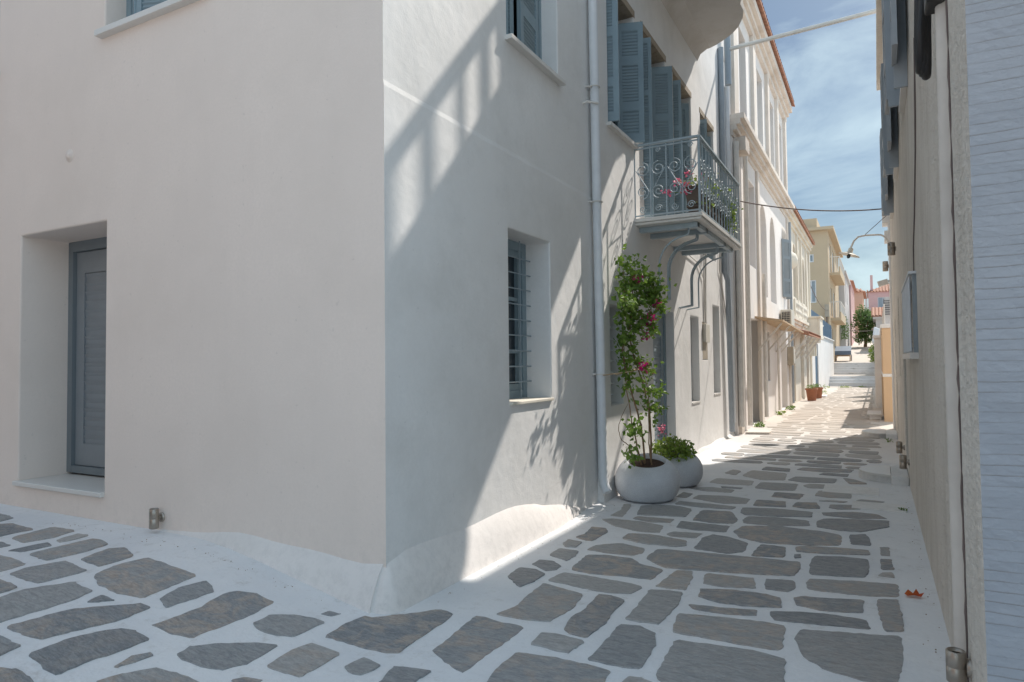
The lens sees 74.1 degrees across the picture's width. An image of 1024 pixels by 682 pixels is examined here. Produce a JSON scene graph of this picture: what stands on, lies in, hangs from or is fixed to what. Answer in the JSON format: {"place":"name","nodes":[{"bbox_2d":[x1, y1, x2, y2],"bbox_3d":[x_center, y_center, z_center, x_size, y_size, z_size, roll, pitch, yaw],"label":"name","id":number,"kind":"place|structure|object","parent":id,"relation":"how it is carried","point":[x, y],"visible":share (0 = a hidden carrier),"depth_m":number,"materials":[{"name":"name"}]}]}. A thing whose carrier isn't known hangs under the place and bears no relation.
{"place":"outdoors","nodes":[
{"label":"outdoors","id":0,"kind":"place"},
{"bbox_2d":[0,336,950,681],"bbox_3d":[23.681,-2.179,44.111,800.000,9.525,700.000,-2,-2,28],"label":"ground","id":1,"kind":"structure","parent":0,"point":[492,590],"depth_m":3.96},
{"bbox_2d":[0,0,611,613],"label":"corner house","id":2,"kind":"structure","parent":1,"relation":"on","point":[308,292],"depth_m":4.76,"materials":[{"name":"white paint"}]},
{"bbox_2d":[66,237,106,475],"bbox_3d":[-3.448,0.127,5.849,1.220,2.060,0.070,-2,-2,28],"label":"door","id":3,"kind":"structure","parent":2,"relation":"in","point":[87,277],"depth_m":6.03,"materials":[{"name":"paint"}]},
{"bbox_2d":[94,0,198,38],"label":"window","id":4,"kind":"structure","parent":2,"relation":"in","point":[138,12],"depth_m":5.08,"materials":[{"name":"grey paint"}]},
{"bbox_2d":[149,508,164,529],"bbox_3d":[-2.506,1.248,4.776,0.068,0.140,0.096,-2,-2,28],"label":"wall lamp","id":5,"kind":"object","parent":2,"relation":"attached to","point":[155,516],"visible":1,"depth_m":4.74,"materials":[{"name":"metal"}]},
{"bbox_2d":[508,239,553,404],"bbox_3d":[0.016,-0.182,5.642,0.370,1.380,0.767,-2,-2,28],"label":"window","id":6,"kind":"structure","parent":2,"relation":"in","point":[517,260],"depth_m":5.90,"materials":[{"name":"grey paint"}]},
{"bbox_2d":[505,0,565,85],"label":"window","id":7,"kind":"structure","parent":2,"relation":"in","point":[523,17],"depth_m":5.91,"materials":[{"name":"grey paint"}]},
{"bbox_2d":[0,386,903,681],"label":"paving stones","id":8,"kind":"object","parent":1,"relation":"on","point":[472,642],"visible":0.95,"depth_m":3.72,"materials":[{"name":"stone"}]},
{"bbox_2d":[745,430,771,433],"bbox_3d":[4.729,1.747,13.000,0.513,0.030,0.340,-1,-2,15],"label":"doorstep slab","id":9,"kind":"structure","parent":8,"relation":"on","point":[756,432],"depth_m":12.89,"materials":[{"name":"paint"}]},
{"bbox_2d":[805,384,817,400],"bbox_3d":[10.282,1.763,23.273,0.418,0.569,0.418,-2,-2,28],"label":"terracotta pot","id":10,"kind":"object","parent":8,"relation":"on","point":[811,392],"visible":1,"depth_m":23.15,"materials":[{"name":"orange ceramic"}]},
{"bbox_2d":[822,484,878,496],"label":"cover slab","id":11,"kind":"structure","parent":8,"relation":"on","point":[865,491],"depth_m":7.20,"materials":[{"name":"white paint"}]},
{"bbox_2d":[852,501,906,512],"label":"cover slab","id":12,"kind":"structure","parent":8,"relation":"on","point":[875,506],"depth_m":6.39,"materials":[{"name":"white paint"}]},
{"bbox_2d":[52,502,939,652],"bbox_3d":[1.167,1.416,4.531,4.172,0.239,8.283,-6,-5,70],"label":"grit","id":13,"kind":"object","parent":1,"relation":"on","point":[542,543],"visible":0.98,"depth_m":4.51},
{"bbox_2d":[615,453,679,503],"bbox_3d":[1.380,1.389,6.923,0.655,0.440,0.655,-2,-2,28],"label":"round planter","id":14,"kind":"object","parent":1,"relation":"on","point":[657,481],"visible":0.94,"depth_m":6.69,"materials":[{"name":"concrete"}]},
{"bbox_2d":[603,243,676,468],"bbox_3d":[1.245,0.158,6.826,0.522,2.272,1.202,-2,-2,39],"label":"bougainvillea","id":15,"kind":"object","parent":14,"relation":"in","point":[631,302],"visible":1,"depth_m":6.93,"materials":[{"name":"green plant"}]},
{"bbox_2d":[597,0,742,502],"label":"building","id":16,"kind":"structure","parent":1,"relation":"on","point":[665,83],"depth_m":9.07,"materials":[{"name":"white paint"}]},
{"bbox_2d":[610,316,613,394],"bbox_3d":[1.008,0.155,7.247,0.015,0.855,0.420,-2,-2,28],"label":"window","id":17,"kind":"structure","parent":16,"relation":"in","point":[610,316],"depth_m":7.38,"materials":[{"name":"grey paint"}]},
{"bbox_2d":[606,0,644,150],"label":"window","id":18,"kind":"structure","parent":16,"relation":"in","point":[625,72],"depth_m":7.86,"materials":[{"name":"grey paint"}]},
{"bbox_2d":[640,21,674,217],"bbox_3d":[1.768,-2.663,8.704,0.356,2.412,1.110,-2,-2,28],"label":"balcony door","id":19,"kind":"structure","parent":16,"relation":"in","point":[658,95],"depth_m":9.05,"materials":[{"name":"grey paint"}]},
{"bbox_2d":[653,310,667,451],"bbox_3d":[1.857,0.583,8.847,0.052,1.970,0.980,-2,-2,28],"label":"door","id":20,"kind":"structure","parent":16,"relation":"in","point":[659,343],"depth_m":9.12,"materials":[{"name":"blue paint"}]},
{"bbox_2d":[672,66,691,213],"bbox_3d":[2.441,-2.629,9.965,0.344,2.412,1.110,-2,-2,28],"label":"balcony door","id":21,"kind":"structure","parent":16,"relation":"in","point":[680,90],"depth_m":9.54,"materials":[{"name":"grey paint"}]},
{"bbox_2d":[690,319,700,403],"bbox_3d":[2.715,0.295,10.301,0.159,1.296,0.528,-2,-2,28],"label":"window","id":22,"kind":"structure","parent":16,"relation":"in","point":[693,402],"depth_m":10.51,"materials":[{"name":"blue paint"}]},
{"bbox_2d":[699,107,713,259],"bbox_3d":[3.216,-2.571,11.403,0.344,2.372,1.080,-2,-2,28],"label":"balcony door","id":23,"kind":"structure","parent":16,"relation":"in","point":[706,126],"depth_m":11.00,"materials":[{"name":"grey paint"}]},
{"bbox_2d":[685,184,728,229],"bbox_3d":[2.537,-1.607,8.732,0.250,0.424,1.620,-2,-2,28],"label":"flower trough","id":24,"kind":"object","parent":16,"relation":"on","point":[693,195],"visible":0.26,"depth_m":8.09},
{"bbox_2d":[661,167,742,232],"bbox_3d":[2.510,-1.786,8.686,0.574,0.592,2.114,-2,-2,32],"label":"balcony geranium","id":25,"kind":"object","parent":24,"relation":"in","point":[693,183],"visible":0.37,"depth_m":8.12,"materials":[{"name":"green plant"}]},
{"bbox_2d":[724,9,875,60],"bbox_3d":[5.170,-5.456,12.112,2.710,0.389,0.091,-2,-2,27],"label":"overhead pipe","id":26,"kind":"object","parent":16,"relation":"attached to","point":[812,27],"visible":0.74,"depth_m":12.08,"materials":[{"name":"white metal"}]},
{"bbox_2d":[657,451,702,487],"bbox_3d":[1.861,1.436,7.708,0.599,0.388,0.599,-2,-2,28],"label":"round planter","id":27,"kind":"object","parent":1,"relation":"on","point":[690,471],"visible":0.48,"depth_m":7.46,"materials":[{"name":"ceramic"}]},
{"bbox_2d":[652,424,697,461],"bbox_3d":[1.817,1.138,7.690,0.518,0.429,0.539,-2,-2,28],"label":"geranium","id":28,"kind":"object","parent":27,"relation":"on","point":[677,447],"visible":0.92,"depth_m":7.58,"materials":[{"name":"green plant"}]},
{"bbox_2d":[753,421,764,426],"bbox_3d":[5.212,1.761,14.319,0.264,0.151,0.231,-2,-2,28],"label":"weed","id":29,"kind":"object","parent":1,"relation":"on","point":[759,424],"visible":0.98,"depth_m":14.30,"materials":[{"name":"green plant"}]},
{"bbox_2d":[729,0,794,434],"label":"arcade house","id":30,"kind":"structure","parent":1,"relation":"on","point":[761,102],"depth_m":15.55,"materials":[{"name":"paint"}]},
{"bbox_2d":[755,316,803,352],"bbox_3d":[6.665,-0.117,16.751,0.595,0.768,4.600,-2,-2,28],"label":"board canopy","id":31,"kind":"object","parent":30,"relation":"attached to","point":[782,324],"visible":0.94,"depth_m":16.26,"materials":[{"name":"brown wood"}]},
{"bbox_2d":[780,309,794,331],"bbox_3d":[7.687,-0.566,18.912,0.280,0.580,0.808,-2,-2,28],"label":"air conditioner","id":32,"kind":"object","parent":30,"relation":"attached to","point":[787,315],"visible":0.59,"depth_m":18.58,"materials":[{"name":"white metal"}]},
{"bbox_2d":[787,347,794,403],"bbox_3d":[8.320,1.019,20.175,0.180,1.701,0.450,-2,-2,28],"label":"meter box","id":33,"kind":"object","parent":30,"relation":"attached to","point":[790,356],"visible":0.98,"depth_m":20.03,"materials":[{"name":"grey metal"}]},
{"bbox_2d":[776,411,785,414],"bbox_3d":[6.901,1.843,17.357,0.276,0.145,0.252,-2,-2,28],"label":"weed","id":34,"kind":"object","parent":1,"relation":"on","point":[779,412],"visible":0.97,"depth_m":17.35,"materials":[{"name":"green plant"}]},
{"bbox_2d":[785,405,794,409],"bbox_3d":[7.849,1.886,19.128,0.277,0.174,0.272,-1,-2,3],"label":"weed","id":35,"kind":"object","parent":1,"relation":"on","point":[791,407],"visible":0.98,"depth_m":19.13,"materials":[{"name":"green plant"}]},
{"bbox_2d":[788,205,823,403],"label":"ornate cream house","id":36,"kind":"structure","parent":1,"relation":"on","point":[802,242],"depth_m":24.33,"materials":[{"name":"paint"}]},
{"bbox_2d":[795,328,820,358],"bbox_3d":[10.036,0.100,23.110,0.576,1.033,5.000,-2,-2,28],"label":"tiled canopy","id":37,"kind":"object","parent":36,"relation":"attached to","point":[809,333],"visible":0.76,"depth_m":22.42,"materials":[{"name":"wood"}]},
{"bbox_2d":[813,384,823,398],"bbox_3d":[11.108,1.804,24.645,0.409,0.559,0.396,-2,-2,28],"label":"terracotta pot","id":38,"kind":"object","parent":1,"relation":"on","point":[819,392],"visible":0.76,"depth_m":24.50,"materials":[{"name":"orange ceramic"}]},
{"bbox_2d":[811,310,833,388],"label":"yard wall","id":39,"kind":"structure","parent":1,"relation":"on","point":[823,365],"depth_m":33.72,"materials":[{"name":"white paint"}]},
{"bbox_2d":[815,356,817,383],"bbox_3d":[13.145,1.129,29.418,0.070,1.980,1.660,-2,-2,28],"label":"door","id":40,"kind":"structure","parent":39,"relation":"in","point":[816,370],"depth_m":29.62,"materials":[{"name":"blue paint"}]},
{"bbox_2d":[803,218,845,361],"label":"apartment block","id":41,"kind":"structure","parent":1,"relation":"on","point":[827,279],"depth_m":41.71,"materials":[{"name":"paint"}]},
{"bbox_2d":[810,254,813,261],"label":"window","id":42,"kind":"structure","parent":41,"relation":"in","point":[811,255],"depth_m":41.76,"materials":[{"name":"blue paint"}]},
{"bbox_2d":[810,280,816,302],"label":"window","id":43,"kind":"structure","parent":41,"relation":"in","point":[813,282],"depth_m":41.70,"materials":[{"name":"blue paint"}]},
{"bbox_2d":[835,346,851,360],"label":"covered cart","id":44,"kind":"object","parent":1,"relation":"on","point":[842,350],"visible":0.86,"depth_m":45.12,"materials":[{"name":"fabric"}]},
{"bbox_2d":[838,270,850,345],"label":"pale house","id":45,"kind":"structure","parent":1,"relation":"on","point":[844,294],"depth_m":53.65,"materials":[{"name":"paint"}]},
{"bbox_2d":[840,314,849,339],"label":"garden shrub","id":46,"kind":"object","parent":1,"relation":"on","point":[844,334],"visible":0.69,"depth_m":51.64,"materials":[{"name":"green plant"}]},
{"bbox_2d":[829,376,874,385],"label":"steps","id":47,"kind":"structure","parent":1,"relation":"on","point":[852,380],"depth_m":36.05,"materials":[{"name":"stone"}]},
{"bbox_2d":[849,280,856,345],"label":"lilac house","id":48,"kind":"structure","parent":1,"relation":"on","point":[852,288],"depth_m":62.41,"materials":[{"name":"pink paint"}]},
{"bbox_2d":[834,362,874,374],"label":"steps","id":49,"kind":"structure","parent":1,"relation":"on","point":[854,368],"depth_m":40.84,"materials":[{"name":"stone"}]},
{"bbox_2d":[854,288,866,337],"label":"salmon house","id":50,"kind":"structure","parent":1,"relation":"on","point":[860,296],"depth_m":73.19,"materials":[{"name":"paint"}]},
{"bbox_2d":[850,304,875,346],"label":"street tree","id":51,"kind":"object","parent":1,"relation":"on","point":[864,318],"visible":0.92,"depth_m":58.42,"materials":[{"name":"green plant"}]},
{"bbox_2d":[867,410,881,419],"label":"side steps","id":52,"kind":"structure","parent":1,"relation":"on","point":[872,414],"depth_m":15.77,"materials":[{"name":"white paint"}]},
{"bbox_2d":[871,307,882,328],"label":"tiled outhouse","id":53,"kind":"structure","parent":1,"relation":"on","point":[876,313],"depth_m":52.98,"materials":[{"name":"tile"}]},
{"bbox_2d":[865,275,889,329],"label":"pink house","id":54,"kind":"structure","parent":1,"relation":"on","point":[875,297],"depth_m":86.56,"materials":[{"name":"paint"}]},
{"bbox_2d":[878,297,883,307],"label":"window","id":55,"kind":"structure","parent":54,"relation":"in","point":[880,299],"depth_m":86.33,"materials":[{"name":"blue paint"}]},
{"bbox_2d":[861,429,897,438],"bbox_3d":[6.688,1.697,12.357,0.572,0.110,0.893,-2,-2,28],"label":"doorstep","id":56,"kind":"object","parent":1,"relation":"on","point":[884,433],"visible":0.94,"depth_m":12.13,"materials":[{"name":"concrete"}]},
{"bbox_2d":[873,304,892,421],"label":"orange wall","id":57,"kind":"structure","parent":1,"relation":"on","point":[883,370],"depth_m":15.25,"materials":[{"name":"paint"}]},
{"bbox_2d":[858,465,909,485],"bbox_3d":[4.358,1.574,7.971,0.512,0.120,0.858,-2,-2,28],"label":"doorstep","id":58,"kind":"object","parent":1,"relation":"on","point":[894,475],"visible":0.91,"depth_m":7.79,"materials":[{"name":"concrete"}]},
{"bbox_2d":[904,589,923,596],"bbox_3d":[2.364,1.480,3.985,0.084,0.027,0.081,1,-2,-32],"label":"fallen leaf","id":59,"kind":"object","parent":1,"relation":"on","point":[910,593],"visible":1,"depth_m":3.99,"materials":[{"name":"orange plant"}]},
{"bbox_2d":[876,0,1023,681],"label":"roughcast house","id":60,"kind":"structure","parent":1,"relation":"on","point":[957,323],"depth_m":2.48,"materials":[{"name":"paint"}]},
{"bbox_2d":[740,201,881,211],"bbox_3d":[5.736,-2.618,13.012,2.838,0.323,0.023,-1,-2,8],"label":"overhead wire","id":61,"kind":"object","parent":60,"relation":"attached to","point":[809,209],"visible":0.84,"depth_m":13.01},
{"bbox_2d":[839,216,888,257],"bbox_3d":[6.935,-2.044,13.362,0.927,0.800,0.400,-2,-2,28],"label":"street lamp","id":62,"kind":"object","parent":60,"relation":"attached to","point":[849,253],"visible":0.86,"depth_m":13.39,"materials":[{"name":"beige metal"}]},
{"bbox_2d":[877,279,888,286],"bbox_3d":[7.477,-1.171,13.643,0.228,0.145,0.150,-2,-2,28],"label":"flood light","id":63,"kind":"object","parent":60,"relation":"attached to","point":[883,282],"visible":0.94,"depth_m":13.59,"materials":[{"name":"white metal"}]},
{"bbox_2d":[882,261,888,271],"bbox_3d":[7.452,-1.490,13.523,0.114,0.200,0.100,-2,-2,28],"label":"wall lamp","id":64,"kind":"object","parent":60,"relation":"attached to","point":[885,264],"visible":1,"depth_m":13.48,"materials":[{"name":"metal"}]},
{"bbox_2d":[879,128,893,218],"bbox_3d":[6.104,-2.799,10.985,0.191,1.620,1.731,-2,-2,27],"label":"window","id":65,"kind":"structure","parent":60,"relation":"in","point":[887,203],"depth_m":10.60,"materials":[{"name":"grey paint"}]},
{"bbox_2d":[880,63,898,179],"bbox_3d":[4.752,-2.866,8.477,0.191,1.620,1.731,-2,-2,27],"label":"window","id":66,"kind":"structure","parent":60,"relation":"in","point":[889,123],"depth_m":8.10,"materials":[{"name":"grey paint"}]},
{"bbox_2d":[887,242,895,255],"bbox_3d":[5.588,-1.355,9.978,0.114,0.190,0.100,-2,-2,28],"label":"wall lamp","id":67,"kind":"object","parent":60,"relation":"attached to","point":[891,248],"visible":0.91,"depth_m":9.94,"materials":[{"name":"metal"}]},
{"bbox_2d":[881,0,907,114],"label":"window","id":68,"kind":"structure","parent":60,"relation":"in","point":[893,11],"depth_m":5.71,"materials":[{"name":"grey paint"}]},
{"bbox_2d":[896,441,904,453],"bbox_3d":[5.007,1.372,8.741,0.100,0.150,0.072,-2,-2,28],"label":"wall lamp","id":69,"kind":"object","parent":60,"relation":"attached to","point":[900,448],"visible":0.97,"depth_m":8.72,"materials":[{"name":"metal"}]},
{"bbox_2d":[899,455,909,468],"bbox_3d":[4.305,1.327,7.439,0.100,0.150,0.072,-2,-2,28],"label":"wall lamp","id":70,"kind":"object","parent":60,"relation":"attached to","point":[903,461],"visible":1,"depth_m":7.42,"materials":[{"name":"metal"}]},
{"bbox_2d":[901,271,918,358],"bbox_3d":[3.518,-0.182,6.006,0.068,0.680,1.820,-2,-2,28],"label":"window","id":71,"kind":"structure","parent":60,"relation":"in","point":[910,281],"depth_m":5.36,"materials":[{"name":"grey paint"}]},
{"bbox_2d":[913,38,915,270],"bbox_3d":[3.015,-1.217,5.084,0.014,1.703,1.061,-2,-2,28],"label":"wall conduit","id":72,"kind":"object","parent":60,"relation":"attached to","point":[914,151],"depth_m":4.86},
{"bbox_2d":[914,0,944,79],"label":"cable bundle","id":73,"kind":"object","parent":60,"relation":"attached to","point":[924,10],"visible":0.98,"depth_m":3.04,"materials":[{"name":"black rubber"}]},
{"bbox_2d":[945,647,971,681],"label":"wall lamp","id":74,"kind":"object","parent":60,"relation":"attached to","point":[958,666],"visible":0.99,"depth_m":2.54,"materials":[{"name":"metal"}]},
{"bbox_3d":[19.353,1.298,35.413,0.550,2.700,35.250,-2,-2,28],"label":"garden wall","id":75,"kind":"object","parent":1,"relation":"on","visible":0},
{"bbox_2d":[867,344,874,362],"bbox_3d":[20.892,0.597,38.722,1.178,1.286,1.107,-1,-2,-1],"label":"garden shrub","id":76,"kind":"object","parent":75,"relation":"on","point":[871,355],"visible":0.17,"depth_m":38.82,"materials":[{"name":"green plant"}]},
{"bbox_2d":[872,327,879,343],"bbox_3d":[20.313,0.138,37.342,0.848,1.723,3.000,-2,-2,28],"label":"folded awning","id":77,"kind":"object","parent":75,"relation":"attached to","point":[876,330],"visible":0.35,"depth_m":36.16,"materials":[{"name":"white fabric"}]},
{"bbox_2d":[883,297,889,323],"bbox_3d":[15.292,-0.327,27.203,0.640,2.900,0.430,-2,-2,28],"label":"balcony guard","id":78,"kind":"object","parent":75,"relation":"on","point":[886,301],"visible":0.12,"depth_m":27.23,"materials":[{"name":"white metal"}]},
{"bbox_2d":[762,0,888,308],"label":"sky","id":79,"kind":"structure","parent":0,"point":[833,126],"materials":[{"name":"blue"}]}
]}

